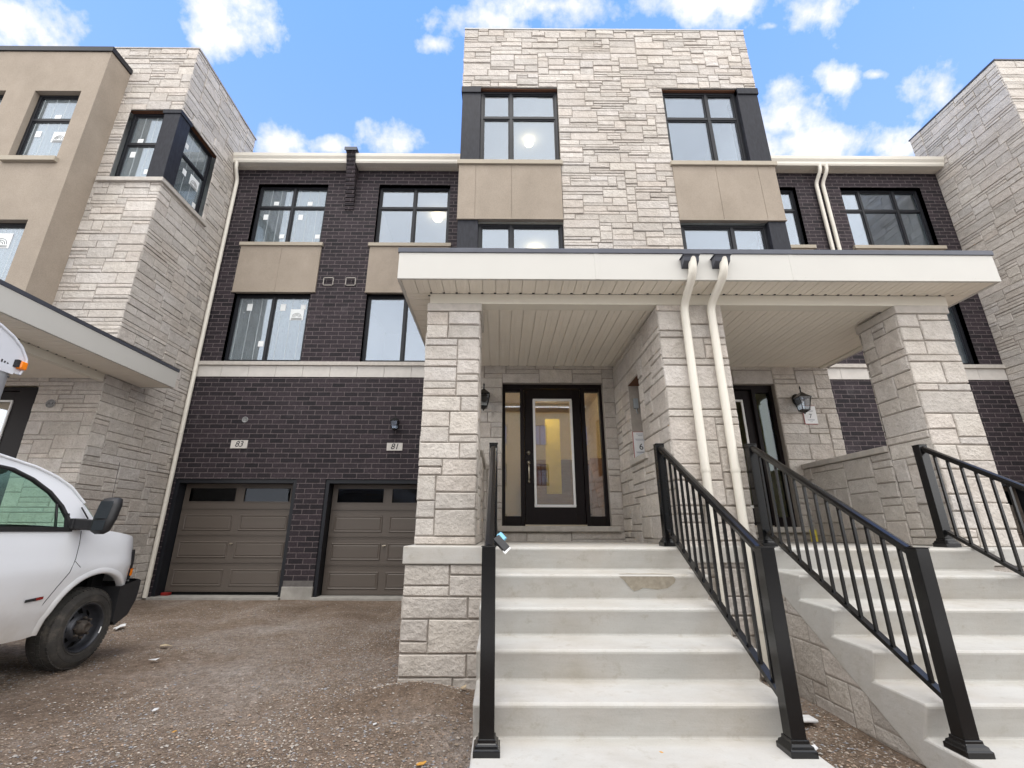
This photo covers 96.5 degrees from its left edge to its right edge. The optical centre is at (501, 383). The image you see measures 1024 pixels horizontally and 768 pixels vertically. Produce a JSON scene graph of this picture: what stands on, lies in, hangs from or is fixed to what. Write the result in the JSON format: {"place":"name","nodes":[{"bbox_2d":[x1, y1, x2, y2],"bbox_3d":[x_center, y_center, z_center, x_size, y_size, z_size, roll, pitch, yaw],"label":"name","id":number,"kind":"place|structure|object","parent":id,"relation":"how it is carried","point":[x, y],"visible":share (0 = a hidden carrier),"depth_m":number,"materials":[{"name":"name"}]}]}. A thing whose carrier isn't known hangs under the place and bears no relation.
{"place":"outdoors","nodes":[
{"label":"outdoors","id":0,"kind":"place"},
{"bbox_2d":[0,598,925,767],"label":"ground","id":1,"kind":"structure","parent":0,"point":[210,661],"depth_m":3.41,"materials":[{"name":"brown gravel"}]},
{"bbox_2d":[0,323,140,670],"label":"cube van","id":2,"kind":"object","parent":1,"relation":"on","point":[69,590],"visible":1,"depth_m":4.04,"materials":[{"name":"white paint"}]},
{"bbox_2d":[0,46,256,599],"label":"townhouse","id":3,"kind":"structure","parent":1,"relation":"on","point":[117,177],"depth_m":8.54,"materials":[{"name":"stone"}]},
{"bbox_2d":[0,392,18,447],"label":"front door","id":4,"kind":"structure","parent":3,"relation":"in","point":[6,397],"depth_m":7.57,"materials":[{"name":"brown paint"}]},
{"bbox_2d":[0,223,26,278],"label":"window","id":5,"kind":"structure","parent":3,"relation":"in","point":[5,238],"depth_m":8.04,"materials":[{"name":"black plastic"}]},
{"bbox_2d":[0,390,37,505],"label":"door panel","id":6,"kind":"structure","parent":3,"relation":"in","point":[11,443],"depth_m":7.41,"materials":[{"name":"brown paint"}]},
{"bbox_2d":[16,95,78,154],"bbox_3d":[-8.634,-4.890,8.776,0.908,1.640,0.070,0,-18,0],"label":"window","id":7,"kind":"structure","parent":3,"relation":"in","point":[57,136],"depth_m":8.81,"materials":[{"name":"black plastic"}]},
{"bbox_2d":[45,399,54,407],"bbox_3d":[-7.353,0.315,7.436,0.140,0.140,0.034,0,-18,0],"label":"junction box","id":8,"kind":"object","parent":3,"relation":"attached to","point":[50,403],"visible":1,"depth_m":7.45,"materials":[{"name":"plastic"}]},
{"bbox_2d":[115,114,163,176],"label":"window","id":9,"kind":"structure","parent":3,"relation":"in","point":[136,117],"depth_m":9.26,"materials":[{"name":"black plastic"}]},
{"bbox_2d":[179,128,211,212],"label":"window","id":10,"kind":"structure","parent":3,"relation":"in","point":[193,182],"depth_m":10.08,"materials":[{"name":"black plastic"}]},
{"bbox_2d":[160,592,171,595],"bbox_3d":[-6.332,3.962,8.624,0.140,0.051,0.100,0,-18,0],"label":"red block","id":11,"kind":"object","parent":1,"relation":"on","point":[165,593],"depth_m":8.58,"materials":[{"name":"plastic"}]},
{"bbox_2d":[142,28,1023,689],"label":"townhouse","id":12,"kind":"structure","parent":1,"relation":"on","point":[574,246],"depth_m":8.24,"materials":[{"name":"brick"}]},
{"bbox_2d":[164,484,292,591],"bbox_3d":[-5.289,2.996,9.005,2.240,2.020,0.082,0,-18,0],"label":"garage door","id":13,"kind":"structure","parent":12,"relation":"in","point":[209,533],"depth_m":8.99,"materials":[{"name":"brown metal"}]},
{"bbox_2d":[230,440,247,447],"bbox_3d":[-5.350,1.231,9.324,0.335,0.168,0.028,0,-18,0],"label":"number plaque","id":14,"kind":"object","parent":12,"relation":"attached to","point":[239,443],"visible":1,"depth_m":9.31,"materials":[{"name":"stone"}]},
{"bbox_2d":[224,295,309,360],"bbox_3d":[-5.204,-1.245,10.268,1.728,1.663,0.073,0,-18,0],"label":"window","id":15,"kind":"structure","parent":12,"relation":"in","point":[296,314],"depth_m":10.33,"materials":[{"name":"glass"}]},
{"bbox_2d":[250,187,327,241],"bbox_3d":[-5.144,-4.093,11.187,1.728,1.713,0.073,0,-18,0],"label":"window","id":16,"kind":"structure","parent":12,"relation":"in","point":[293,207],"depth_m":11.23,"materials":[{"name":"black plastic"}]},
{"bbox_2d":[321,485,416,594],"bbox_3d":[-2.299,3.033,9.005,2.240,2.071,0.082,0,-18,0],"label":"garage door","id":17,"kind":"structure","parent":12,"relation":"in","point":[364,552],"depth_m":9.00,"materials":[{"name":"brown metal"}]},
{"bbox_2d":[361,295,424,361],"bbox_3d":[-2.184,-1.232,10.277,1.768,1.663,0.073,0,-18,0],"label":"window","id":18,"kind":"structure","parent":12,"relation":"in","point":[405,311],"depth_m":10.24,"materials":[{"name":"clear glass"}]},
{"bbox_2d":[386,443,402,450],"bbox_3d":[-2.178,1.282,9.321,0.320,0.158,0.028,0,-18,0],"label":"number plaque","id":19,"kind":"object","parent":12,"relation":"attached to","point":[394,446],"visible":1,"depth_m":9.31,"materials":[{"name":"stone"}]},
{"bbox_2d":[390,413,398,430],"bbox_3d":[-2.180,0.789,9.366,0.164,0.383,0.200,0,-18,0],"label":"wall lantern","id":20,"kind":"object","parent":12,"relation":"attached to","point":[395,421],"depth_m":9.33,"materials":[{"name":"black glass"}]},
{"bbox_2d":[375,188,449,242],"bbox_3d":[-2.144,-4.079,11.196,1.768,1.713,0.073,0,-18,0],"label":"window","id":21,"kind":"structure","parent":12,"relation":"in","point":[414,209],"depth_m":11.24,"materials":[{"name":"black plastic"}]},
{"bbox_2d":[481,384,489,410],"bbox_3d":[-0.255,0.187,6.607,0.179,0.420,0.220,0,-18,0],"label":"wall lantern","id":22,"kind":"object","parent":12,"relation":"attached to","point":[485,395],"depth_m":6.57,"materials":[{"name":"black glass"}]},
{"bbox_2d":[480,92,559,159],"bbox_3d":[0.341,-4.863,8.713,1.489,1.790,0.073,0,-18,0],"label":"window","id":23,"kind":"structure","parent":12,"relation":"in","point":[510,118],"depth_m":8.76,"materials":[{"name":"black plastic"}]},
{"bbox_2d":[478,224,563,247],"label":"window","id":24,"kind":"structure","parent":12,"relation":"in","point":[511,227],"depth_m":8.00,"materials":[{"name":"black plastic"}]},
{"bbox_2d":[524,390,585,524],"bbox_3d":[0.755,1.009,6.582,0.837,1.948,0.119,0,-18,0],"label":"front door","id":25,"kind":"structure","parent":12,"relation":"in","point":[535,514],"depth_m":6.53,"materials":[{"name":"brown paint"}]},
{"bbox_2d":[633,398,638,413],"bbox_3d":[1.754,0.291,5.956,0.055,0.203,0.050,0,-18,0],"label":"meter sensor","id":26,"kind":"object","parent":12,"relation":"attached to","point":[635,404],"visible":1,"depth_m":5.95,"materials":[{"name":"grey plastic"}]},
{"bbox_2d":[632,432,644,457],"bbox_3d":[1.808,0.778,5.823,0.253,0.344,0.006,0,-18,0],"label":"paper notice","id":27,"kind":"object","parent":12,"relation":"attached to","point":[638,443],"visible":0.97,"depth_m":5.83,"materials":[{"name":"white paper"}]},
{"bbox_2d":[662,93,747,160],"bbox_3d":[3.840,-4.848,8.723,1.456,1.790,0.073,0,-18,0],"label":"window","id":28,"kind":"structure","parent":12,"relation":"in","point":[708,120],"depth_m":8.77,"materials":[{"name":"black plastic"}]},
{"bbox_2d":[680,225,769,248],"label":"window","id":29,"kind":"structure","parent":12,"relation":"in","point":[730,229],"depth_m":8.01,"materials":[{"name":"black plastic"}]},
{"bbox_2d":[734,391,758,524],"bbox_3d":[3.299,1.028,6.615,0.875,1.948,0.065,0,-18,0],"label":"front door","id":30,"kind":"structure","parent":12,"relation":"in","point":[743,397],"depth_m":6.77,"materials":[{"name":"brown paint"}]},
{"bbox_2d":[780,190,804,244],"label":"window","id":31,"kind":"structure","parent":12,"relation":"in","point":[794,209],"depth_m":11.27,"materials":[{"name":"black plastic"}]},
{"bbox_2d":[792,386,811,413],"bbox_3d":[4.340,0.236,6.611,0.179,0.420,0.220,0,-18,0],"label":"wall lantern","id":32,"kind":"object","parent":12,"relation":"attached to","point":[797,399],"depth_m":6.59,"materials":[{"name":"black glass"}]},
{"bbox_2d":[801,406,817,423],"bbox_3d":[4.497,0.451,6.661,0.193,0.279,0.006,0,-18,0],"label":"paper notice","id":33,"kind":"object","parent":12,"relation":"attached to","point":[810,416],"visible":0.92,"depth_m":6.65,"materials":[{"name":"white paper"}]},
{"bbox_2d":[809,530,818,541],"bbox_3d":[4.119,2.000,6.022,0.090,0.150,0.004,0,-18,0],"label":"yellow tag","id":34,"kind":"object","parent":12,"relation":"on","point":[815,531],"visible":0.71,"depth_m":6.02,"materials":[{"name":"yellow plastic"}]},
{"bbox_2d":[840,190,933,244],"bbox_3d":[9.406,-4.028,11.229,2.008,1.713,0.073,0,-18,0],"label":"window","id":35,"kind":"structure","parent":12,"relation":"in","point":[861,210],"depth_m":11.28,"materials":[{"name":"black plastic"}]},
{"bbox_2d":[950,305,973,363],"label":"window","id":36,"kind":"structure","parent":12,"relation":"in","point":[953,310],"depth_m":10.26,"materials":[{"name":"black plastic"}]},
{"bbox_2d":[1003,487,1023,546],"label":"garage door","id":37,"kind":"structure","parent":12,"relation":"in","point":[1004,488],"depth_m":9.22,"materials":[{"name":"brown metal"}]},
{"bbox_2d":[469,546,834,767],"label":"concrete steps","id":38,"kind":"structure","parent":1,"relation":"on","point":[619,657],"depth_m":2.82,"materials":[{"name":"concrete"}]},
{"bbox_2d":[473,443,499,757],"bbox_3d":[-0.075,1.224,3.356,0.136,1.878,1.696,0,-18,0],"label":"railing","id":39,"kind":"object","parent":38,"relation":"on","point":[486,742],"visible":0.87,"depth_m":2.46,"materials":[{"name":"black metal"}]},
{"bbox_2d":[493,532,510,553],"bbox_3d":[0.006,0.926,2.661,0.111,0.123,0.058,-8,-20,25],"label":"lockbox","id":40,"kind":"object","parent":39,"relation":"attached to","point":[500,538],"visible":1,"depth_m":2.65,"materials":[{"name":"black plastic"}]},
{"bbox_2d":[653,443,818,758],"bbox_3d":[1.510,1.231,3.361,0.136,1.878,1.696,0,-18,0],"label":"railing","id":41,"kind":"object","parent":38,"relation":"on","point":[779,676],"visible":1,"depth_m":2.81,"materials":[{"name":"black metal"}]},
{"bbox_2d":[803,715,818,722],"bbox_3d":[1.982,2.187,3.075,0.200,0.140,0.140,0,-18,0],"label":"styrofoam piece","id":42,"kind":"object","parent":1,"relation":"on","point":[808,719],"visible":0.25,"depth_m":3.00,"materials":[{"name":"white plastic"}]},
{"bbox_2d":[774,547,1023,767],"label":"concrete steps","id":43,"kind":"structure","parent":1,"relation":"on","point":[852,670],"depth_m":3.15,"materials":[{"name":"concrete"}]},
{"bbox_2d":[743,444,995,758],"bbox_3d":[2.390,1.234,3.363,0.136,1.878,1.696,0,-18,0],"label":"railing","id":44,"kind":"object","parent":43,"relation":"on","point":[950,691],"visible":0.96,"depth_m":2.81,"materials":[{"name":"black metal"}]},
{"bbox_2d":[912,444,1023,576],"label":"railing","id":45,"kind":"object","parent":43,"relation":"on","point":[946,536],"visible":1,"depth_m":4.00,"materials":[{"name":"black metal"}]},
{"bbox_2d":[908,59,1023,422],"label":"townhouse","id":46,"kind":"structure","parent":1,"relation":"on","point":[972,131],"depth_m":10.12,"materials":[{"name":"stone"}]},
{"bbox_2d":[0,0,1023,155],"label":"sky","id":47,"kind":"structure","parent":0,"point":[831,77],"materials":[{"name":"blue"}]}
]}

